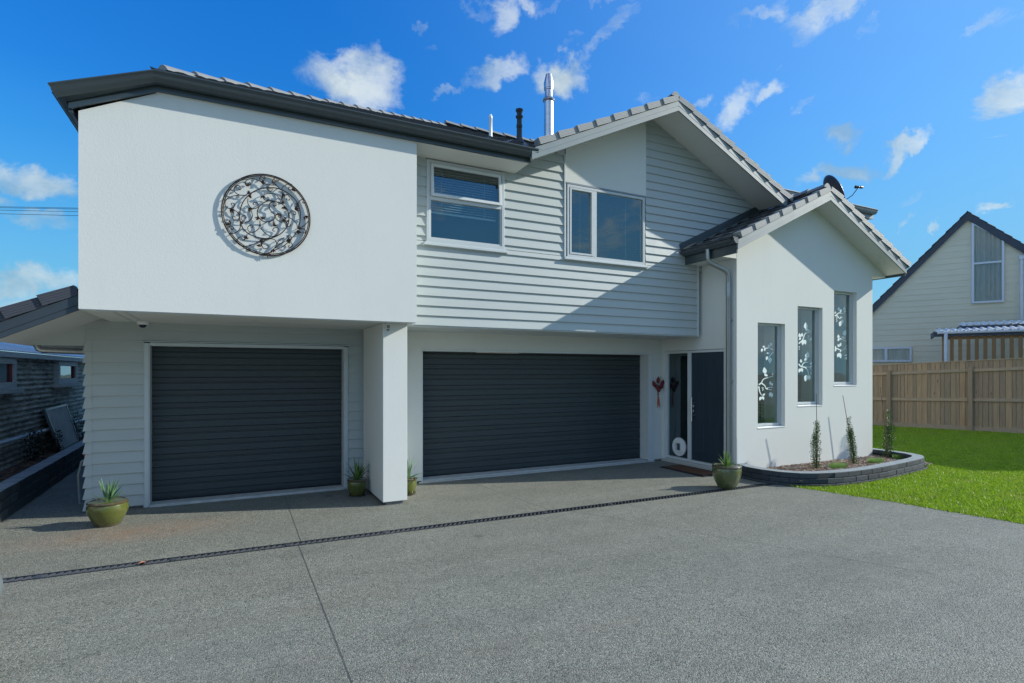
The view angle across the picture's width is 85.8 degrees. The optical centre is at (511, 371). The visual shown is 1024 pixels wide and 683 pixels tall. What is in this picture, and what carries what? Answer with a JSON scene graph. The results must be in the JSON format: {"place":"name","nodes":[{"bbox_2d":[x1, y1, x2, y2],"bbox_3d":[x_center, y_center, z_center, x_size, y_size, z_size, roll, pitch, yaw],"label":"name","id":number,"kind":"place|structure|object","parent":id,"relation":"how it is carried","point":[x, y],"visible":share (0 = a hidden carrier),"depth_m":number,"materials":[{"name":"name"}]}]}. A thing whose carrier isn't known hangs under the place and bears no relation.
{"place":"outdoors","nodes":[
{"label":"outdoors","id":0,"kind":"place"},
{"bbox_2d":[0,574,2,596],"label":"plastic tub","id":1,"kind":"object","parent":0,"point":[1,585],"visible":1,"depth_m":3.19,"materials":[{"name":"grey plastic"}]},
{"bbox_2d":[0,213,77,215],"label":"power line","id":2,"kind":"object","parent":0,"point":[39,214],"visible":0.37,"depth_m":45.98,"materials":[{"name":"black plastic"}]},
{"bbox_2d":[0,436,83,482],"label":"bark mulch","id":3,"kind":"object","parent":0,"point":[4,473],"visible":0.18,"depth_m":8.52,"materials":[{"name":"brown wood"}]},
{"bbox_2d":[19,428,49,461],"bbox_3d":[-7.894,1.207,9.109,0.398,0.564,0.384,0,0,-43],"label":"shrub","id":4,"kind":"object","parent":3,"relation":"on","point":[31,452],"visible":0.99,"depth_m":9.09,"materials":[{"name":"green plant"}]},
{"bbox_2d":[53,429,63,451],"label":"shrub","id":5,"kind":"object","parent":3,"relation":"on","point":[57,443],"visible":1,"depth_m":10.07,"materials":[{"name":"green plant"}]},
{"bbox_2d":[42,404,78,450],"bbox_3d":[-8.702,1.057,10.672,0.222,0.818,1.720,0,0,-27],"label":"ribbed panel","id":6,"kind":"object","parent":3,"relation":"on","point":[58,417],"visible":0.94,"depth_m":10.61,"materials":[{"name":"grey metal"}]},
{"bbox_2d":[71,412,84,440],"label":"shrub","id":7,"kind":"object","parent":3,"relation":"on","point":[77,429],"visible":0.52,"depth_m":11.52,"materials":[{"name":"green plant"}]},
{"bbox_2d":[9,210,77,211],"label":"power line","id":8,"kind":"object","parent":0,"point":[29,210],"visible":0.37,"depth_m":45.98,"materials":[{"name":"black plastic"}]},
{"bbox_2d":[0,457,1023,682],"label":"driveway","id":9,"kind":"structure","parent":0,"point":[589,595],"depth_m":4.43,"materials":[{"name":"grey concrete"}]},
{"bbox_2d":[0,440,84,522],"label":"block retaining wall","id":10,"kind":"structure","parent":9,"relation":"on","point":[19,491],"depth_m":7.84,"materials":[{"name":"grey concrete"}]},
{"bbox_2d":[86,478,128,526],"bbox_3d":[-4.621,1.474,6.297,0.402,0.551,0.400,0,0,-27],"label":"potted plant","id":11,"kind":"object","parent":9,"relation":"on","point":[108,510],"visible":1,"depth_m":6.20,"materials":[{"name":"green plant"}]},
{"bbox_2d":[343,460,368,496],"bbox_3d":[-2.197,1.472,7.822,0.359,0.557,0.351,0,0,20],"label":"potted plant","id":12,"kind":"object","parent":9,"relation":"on","point":[356,483],"visible":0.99,"depth_m":7.72,"materials":[{"name":"green plant"}]},
{"bbox_2d":[2,484,768,582],"bbox_3d":[-2.957,1.770,5.228,15.402,0.047,0.136,0,0,-26],"label":"drain channel","id":13,"kind":"object","parent":9,"relation":"on","point":[126,565],"visible":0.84,"depth_m":5.72,"materials":[{"name":"black metal"}]},
{"bbox_2d":[407,454,422,495],"bbox_3d":[-1.499,1.433,7.795,0.550,0.633,0.395,0,0,38],"label":"potted plant","id":14,"kind":"object","parent":9,"relation":"on","point":[411,483],"visible":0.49,"depth_m":7.79,"materials":[{"name":"green plant"}]},
{"bbox_2d":[284,480,931,682],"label":"driveway joint","id":15,"kind":"object","parent":9,"relation":"on","point":[480,485],"visible":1,"depth_m":4.79,"materials":[{"name":"grey concrete"}]},
{"bbox_2d":[660,464,712,476],"bbox_3d":[3.167,1.738,9.719,0.510,0.023,1.060,0,0,-27],"label":"doormat","id":16,"kind":"object","parent":9,"relation":"on","point":[693,470],"visible":0.78,"depth_m":9.67,"materials":[{"name":"black rubber"}]},
{"bbox_2d":[712,449,741,488],"bbox_3d":[3.240,1.457,8.312,0.428,0.586,0.428,0,0,-27],"label":"potted plant","id":17,"kind":"object","parent":9,"relation":"on","point":[726,474],"visible":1,"depth_m":8.18,"materials":[{"name":"green plant"}]},
{"bbox_2d":[0,0,1023,357],"label":"sky","id":18,"kind":"structure","parent":0,"point":[918,105],"materials":[{"name":"blue"}]},
{"bbox_2d":[770,456,880,470],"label":"garden soil","id":19,"kind":"structure","parent":0,"point":[827,463],"depth_m":9.84,"materials":[{"name":"brown soil"}]},
{"bbox_2d":[809,394,821,468],"bbox_3d":[5.257,1.039,9.502,0.242,1.318,0.206,0,0,-27],"label":"shrub","id":20,"kind":"object","parent":19,"relation":"on","point":[815,444],"visible":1,"depth_m":9.48,"materials":[{"name":"green plant"}]},
{"bbox_2d":[828,462,846,468],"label":"grass tuft","id":21,"kind":"object","parent":19,"relation":"on","point":[839,465],"visible":0.91,"depth_m":9.52,"materials":[{"name":"green plant"}]},
{"bbox_2d":[767,454,932,480],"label":"pebbles","id":22,"kind":"object","parent":19,"relation":"on","point":[807,466],"visible":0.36,"depth_m":9.82,"materials":[{"name":"gravel"}]},
{"bbox_2d":[843,398,858,463],"bbox_3d":[6.073,1.058,9.900,0.417,1.279,0.197,0,0,-27],"label":"shrub","id":23,"kind":"object","parent":19,"relation":"on","point":[850,434],"visible":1,"depth_m":9.90,"materials":[{"name":"green plant"}]},
{"bbox_2d":[866,457,884,462],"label":"grass tuft","id":24,"kind":"object","parent":19,"relation":"on","point":[873,460],"visible":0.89,"depth_m":10.06,"materials":[{"name":"green plant"}]},
{"bbox_2d":[880,387,896,457],"bbox_3d":[7.257,0.997,10.615,0.427,1.395,0.258,0,0,-55],"label":"shrub","id":25,"kind":"object","parent":19,"relation":"on","point":[887,445],"visible":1,"depth_m":10.67,"materials":[{"name":"green plant"}]},
{"bbox_2d":[893,454,904,459],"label":"grass tuft","id":26,"kind":"object","parent":19,"relation":"on","point":[897,457],"visible":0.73,"depth_m":10.49,"materials":[{"name":"green plant"}]},
{"bbox_2d":[798,428,1023,523],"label":"lawn","id":27,"kind":"structure","parent":0,"point":[952,492],"depth_m":7.93,"materials":[{"name":"green plant"}]},
{"bbox_2d":[738,448,927,486],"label":"garden wall","id":28,"kind":"structure","parent":27,"relation":"on","point":[911,463],"depth_m":8.72,"materials":[{"name":"grey concrete"}]},
{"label":"ground","id":29,"kind":"structure","parent":0,"visible":0},
{"bbox_2d":[0,342,84,470],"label":"house","id":30,"kind":"structure","parent":29,"relation":"on","point":[32,386],"depth_m":9.52,"materials":[{"name":"metal"}]},
{"bbox_2d":[0,357,23,393],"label":"window","id":31,"kind":"structure","parent":30,"relation":"in","point":[8,366],"depth_m":8.36,"materials":[{"name":"white paint"}]},
{"bbox_2d":[51,361,81,386],"bbox_3d":[-9.066,0.045,11.240,0.160,0.510,1.620,0,0,-27],"label":"window","id":32,"kind":"structure","parent":30,"relation":"in","point":[65,374],"depth_m":11.13,"materials":[{"name":"grey glass"}]},
{"bbox_2d":[0,65,910,510],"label":"house","id":33,"kind":"structure","parent":29,"relation":"on","point":[558,299],"depth_m":8.12,"materials":[{"name":"paint"}]},
{"bbox_2d":[77,454,84,504],"bbox_3d":[-5.600,1.411,7.209,0.148,0.678,0.063,0,0,-38],"label":"garden hose","id":34,"kind":"object","parent":33,"relation":"hanging from","point":[78,484],"visible":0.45,"depth_m":7.17,"materials":[{"name":"grey plastic"}]},
{"bbox_2d":[137,321,148,327],"bbox_3d":[-4.653,-0.593,6.941,0.132,0.085,0.132,0,0,-27],"label":"security camera","id":35,"kind":"object","parent":33,"relation":"attached to","point":[142,324],"visible":0.99,"depth_m":6.90,"materials":[{"name":"white plastic"}]},
{"bbox_2d":[152,346,341,500],"bbox_3d":[-3.680,0.689,7.834,2.440,2.048,0.017,0,0,-27],"label":"garage door","id":36,"kind":"structure","parent":33,"relation":"in","point":[225,421],"depth_m":7.78,"materials":[{"name":"metal"}]},
{"bbox_2d":[221,173,310,256],"bbox_3d":[-2.801,-1.784,6.305,0.940,0.961,0.028,0,0,-27],"label":"wall art","id":37,"kind":"object","parent":33,"relation":"attached to","point":[232,185],"depth_m":6.30,"materials":[{"name":"metal"}]},
{"bbox_2d":[385,323,389,330],"bbox_3d":[-1.617,-0.582,7.182,0.060,0.097,0.050,0,0,-27],"label":"sensor light","id":38,"kind":"object","parent":33,"relation":"attached to","point":[387,326],"visible":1,"depth_m":7.17,"materials":[{"name":"white plastic"}]},
{"bbox_2d":[423,159,507,253],"bbox_3d":[-0.675,-2.352,7.955,1.290,1.195,0.202,0,0,-27],"label":"window","id":39,"kind":"structure","parent":33,"relation":"in","point":[433,241],"depth_m":7.93,"materials":[{"name":"metal"}]},
{"bbox_2d":[423,352,639,476],"bbox_3d":[0.510,0.696,9.934,4.548,2.043,0.017,0,0,-27],"label":"garage door","id":40,"kind":"structure","parent":33,"relation":"in","point":[483,412],"depth_m":9.80,"materials":[{"name":"metal"}]},
{"bbox_2d":[563,182,648,267],"bbox_3d":[1.534,-2.370,9.048,1.670,1.220,0.185,0,0,-27],"label":"window","id":41,"kind":"structure","parent":33,"relation":"in","point":[592,191],"depth_m":8.90,"materials":[{"name":"metal"}]},
{"bbox_2d":[652,376,663,407],"bbox_3d":[2.875,0.399,10.789,0.295,0.630,0.097,0,0,-27],"label":"pod bouquet","id":42,"kind":"object","parent":33,"relation":"hanging from","point":[656,386],"visible":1,"depth_m":10.78,"materials":[{"name":"red plant"}]},
{"bbox_2d":[691,352,723,463],"bbox_3d":[3.481,0.643,9.879,0.155,1.985,0.775,0,0,-27],"label":"front door","id":43,"kind":"structure","parent":33,"relation":"in","point":[707,399],"depth_m":9.88,"materials":[{"name":"blue paint"}]},
{"bbox_2d":[758,323,784,428],"bbox_3d":[4.456,0.067,9.835,0.700,1.834,0.428,0,0,-27],"label":"window","id":44,"kind":"structure","parent":33,"relation":"in","point":[772,332],"depth_m":9.97,"materials":[{"name":"glass"}]},
{"bbox_2d":[798,307,822,406],"bbox_3d":[5.386,-0.278,10.300,0.700,1.824,0.428,0,0,-27],"label":"window","id":45,"kind":"structure","parent":33,"relation":"in","point":[809,335],"depth_m":10.42,"materials":[{"name":"glass"}]},
{"bbox_2d":[823,175,862,199],"bbox_3d":[6.545,-3.287,11.045,0.766,1.234,0.586,0,0,-27],"label":"satellite dish","id":46,"kind":"object","parent":33,"relation":"on","point":[831,181],"visible":0.21,"depth_m":10.81,"materials":[{"name":"paint"}]},
{"bbox_2d":[834,291,856,385],"bbox_3d":[6.316,-0.633,10.766,0.700,1.814,0.428,0,0,-27],"label":"window","id":47,"kind":"structure","parent":33,"relation":"in","point":[843,312],"depth_m":10.91,"materials":[{"name":"glass"}]},
{"bbox_2d":[872,211,1023,365],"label":"cream house","id":48,"kind":"structure","parent":29,"relation":"on","point":[967,266],"depth_m":22.22,"materials":[{"name":"paint"}]},
{"bbox_2d":[872,347,911,361],"bbox_3d":[15.718,-0.727,23.595,2.271,0.618,0.120,0,0,34],"label":"window","id":49,"kind":"structure","parent":48,"relation":"in","point":[879,354],"depth_m":23.32,"materials":[{"name":"white glass"}]},
{"bbox_2d":[971,222,1003,303],"bbox_3d":[18.654,-4.324,21.607,0.977,3.241,0.122,0,0,34],"label":"window","id":50,"kind":"structure","parent":48,"relation":"in","point":[987,250],"depth_m":21.63,"materials":[{"name":"clear glass"}]},
{"bbox_2d":[872,358,1023,432],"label":"timber fence","id":51,"kind":"object","parent":29,"relation":"on","point":[981,395],"visible":0.45,"depth_m":16.56,"materials":[{"name":"brown wood"}]},
{"bbox_2d":[931,320,1023,362],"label":"carport","id":52,"kind":"object","parent":29,"relation":"on","point":[963,331],"visible":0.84,"depth_m":19.14,"materials":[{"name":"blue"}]}
]}

